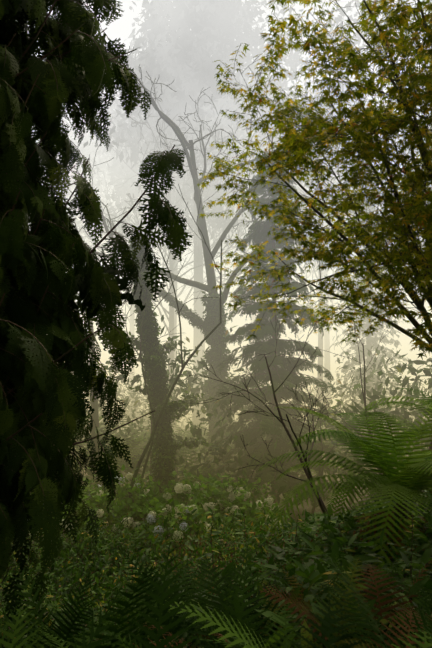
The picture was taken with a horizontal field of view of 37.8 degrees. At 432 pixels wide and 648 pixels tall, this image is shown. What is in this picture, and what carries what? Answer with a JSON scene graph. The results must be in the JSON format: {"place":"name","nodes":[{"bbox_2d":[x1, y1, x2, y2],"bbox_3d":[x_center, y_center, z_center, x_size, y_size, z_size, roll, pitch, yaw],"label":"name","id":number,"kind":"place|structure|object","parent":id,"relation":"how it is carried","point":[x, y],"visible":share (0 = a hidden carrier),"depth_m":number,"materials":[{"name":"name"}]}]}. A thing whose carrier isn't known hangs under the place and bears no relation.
{"place":"outdoors","nodes":[
{"label":"outdoors","id":0,"kind":"place"},
{"bbox_2d":[0,395,431,646],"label":"plants","id":1,"kind":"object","parent":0,"point":[306,506],"depth_m":17.82,"materials":[{"name":"green plant"}]},
{"bbox_2d":[0,0,193,620],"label":"cypress tree","id":2,"kind":"object","parent":1,"relation":"on","point":[32,375],"depth_m":4.34,"materials":[{"name":"green plant"}]},
{"bbox_2d":[75,286,179,511],"bbox_3d":[-4.159,1.621,18.236,6.121,7.808,4.228,3,-6,-33],"label":"tree trunk","id":3,"kind":"object","parent":1,"relation":"on","point":[95,414],"visible":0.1,"depth_m":17.74,"materials":[{"name":"green plant"}]},
{"bbox_2d":[27,463,289,557],"bbox_3d":[-1.989,3.907,14.001,7.464,1.786,5.086,0,-5,-1],"label":"hydrangea","id":4,"kind":"object","parent":1,"relation":"on","point":[140,499],"depth_m":12.96,"materials":[{"name":"green plant"}]},
{"bbox_2d":[126,237,208,498],"bbox_3d":[-1.345,1.484,15.265,2.338,7.388,1.606,0,-5,-1],"label":"ivy","id":5,"kind":"object","parent":1,"relation":"on","point":[165,446],"visible":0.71,"depth_m":15.31,"materials":[{"name":"green plant"}]},
{"bbox_2d":[142,274,194,492],"bbox_3d":[-1.311,1.452,15.434,1.426,7.213,1.570,-2,-6,25],"label":"ivy","id":6,"kind":"object","parent":1,"relation":"on","point":[160,398],"visible":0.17,"depth_m":15.49,"materials":[{"name":"green plant"}]},
{"bbox_2d":[122,184,221,539],"bbox_3d":[-1.069,0.930,14.238,2.415,7.814,4.032,0,-5,-1],"label":"sapling tree","id":7,"kind":"object","parent":1,"relation":"on","point":[151,438],"visible":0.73,"depth_m":14.22,"materials":[{"name":"brown plant"}]},
{"bbox_2d":[154,289,233,496],"bbox_3d":[-0.778,2.525,21.956,2.833,7.575,1.278,0,-5,-1],"label":"trunk","id":8,"kind":"object","parent":1,"relation":"on","point":[209,321],"visible":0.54,"depth_m":22.04,"materials":[{"name":"green plant"}]},
{"bbox_2d":[62,46,330,465],"bbox_3d":[-0.777,-2.144,21.753,10.975,16.657,6.205,2,-5,-23],"label":"bare tree","id":9,"kind":"object","parent":1,"relation":"on","point":[202,226],"visible":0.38,"depth_m":22.43,"materials":[{"name":"brown plant"}]},
{"bbox_2d":[2,518,421,645],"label":"heath undergrowth","id":10,"kind":"object","parent":1,"relation":"on","point":[199,543],"visible":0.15,"depth_m":7.49,"materials":[{"name":"green plant"}]},
{"bbox_2d":[0,539,431,647],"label":"bracken ferns","id":11,"kind":"object","parent":1,"relation":"on","point":[163,595],"visible":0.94,"depth_m":2.70,"materials":[{"name":"green plant"}]},
{"bbox_2d":[0,475,431,647],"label":"ground cover leaves","id":12,"kind":"object","parent":1,"relation":"on","point":[305,570],"visible":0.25,"depth_m":5.12,"materials":[{"name":"green plant"}]},
{"bbox_2d":[0,315,431,646],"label":"undergrowth shrubs","id":13,"kind":"object","parent":1,"relation":"on","point":[136,404],"visible":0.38,"depth_m":15.24,"materials":[{"name":"green plant"}]},
{"bbox_2d":[28,138,412,510],"bbox_3d":[1.115,-2.726,39.417,25.081,24.300,41.788,3,-6,-30],"label":"conifer","id":14,"kind":"object","parent":1,"relation":"on","point":[285,366],"depth_m":17.19,"materials":[{"name":"plant"}]},
{"bbox_2d":[28,0,431,435],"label":"trees","id":15,"kind":"object","parent":1,"relation":"on","point":[228,29],"depth_m":57.66,"materials":[{"name":"grey plant"}]},
{"bbox_2d":[70,406,426,492],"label":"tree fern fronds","id":16,"kind":"object","parent":1,"relation":"on","point":[141,438],"visible":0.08,"depth_m":19.19,"materials":[{"name":"green plant"}]},
{"bbox_2d":[111,428,408,540],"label":"tree fern trunks","id":17,"kind":"object","parent":1,"relation":"on","point":[350,502],"depth_m":18.53,"materials":[{"name":"plant"}]},
{"bbox_2d":[182,304,431,518],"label":"dead shrub branches","id":18,"kind":"object","parent":1,"relation":"on","point":[307,471],"visible":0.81,"depth_m":11.52,"materials":[{"name":"brown wood"}]},
{"bbox_2d":[197,0,431,359],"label":"maple tree","id":19,"kind":"object","parent":1,"relation":"on","point":[400,23],"depth_m":5.26,"materials":[{"name":"green plant"}]},
{"bbox_2d":[256,388,431,564],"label":"tree fern fronds","id":20,"kind":"object","parent":1,"relation":"on","point":[407,479],"visible":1,"depth_m":6.45,"materials":[{"name":"green plant"}]},
{"bbox_2d":[317,491,431,569],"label":"shrub","id":21,"kind":"object","parent":1,"relation":"on","point":[369,527],"visible":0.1,"depth_m":6.62,"materials":[{"name":"green plant"}]},
{"bbox_2d":[24,0,431,394],"label":"sky","id":22,"kind":"structure","parent":0,"point":[121,28],"materials":[{"name":"white"}]}
]}

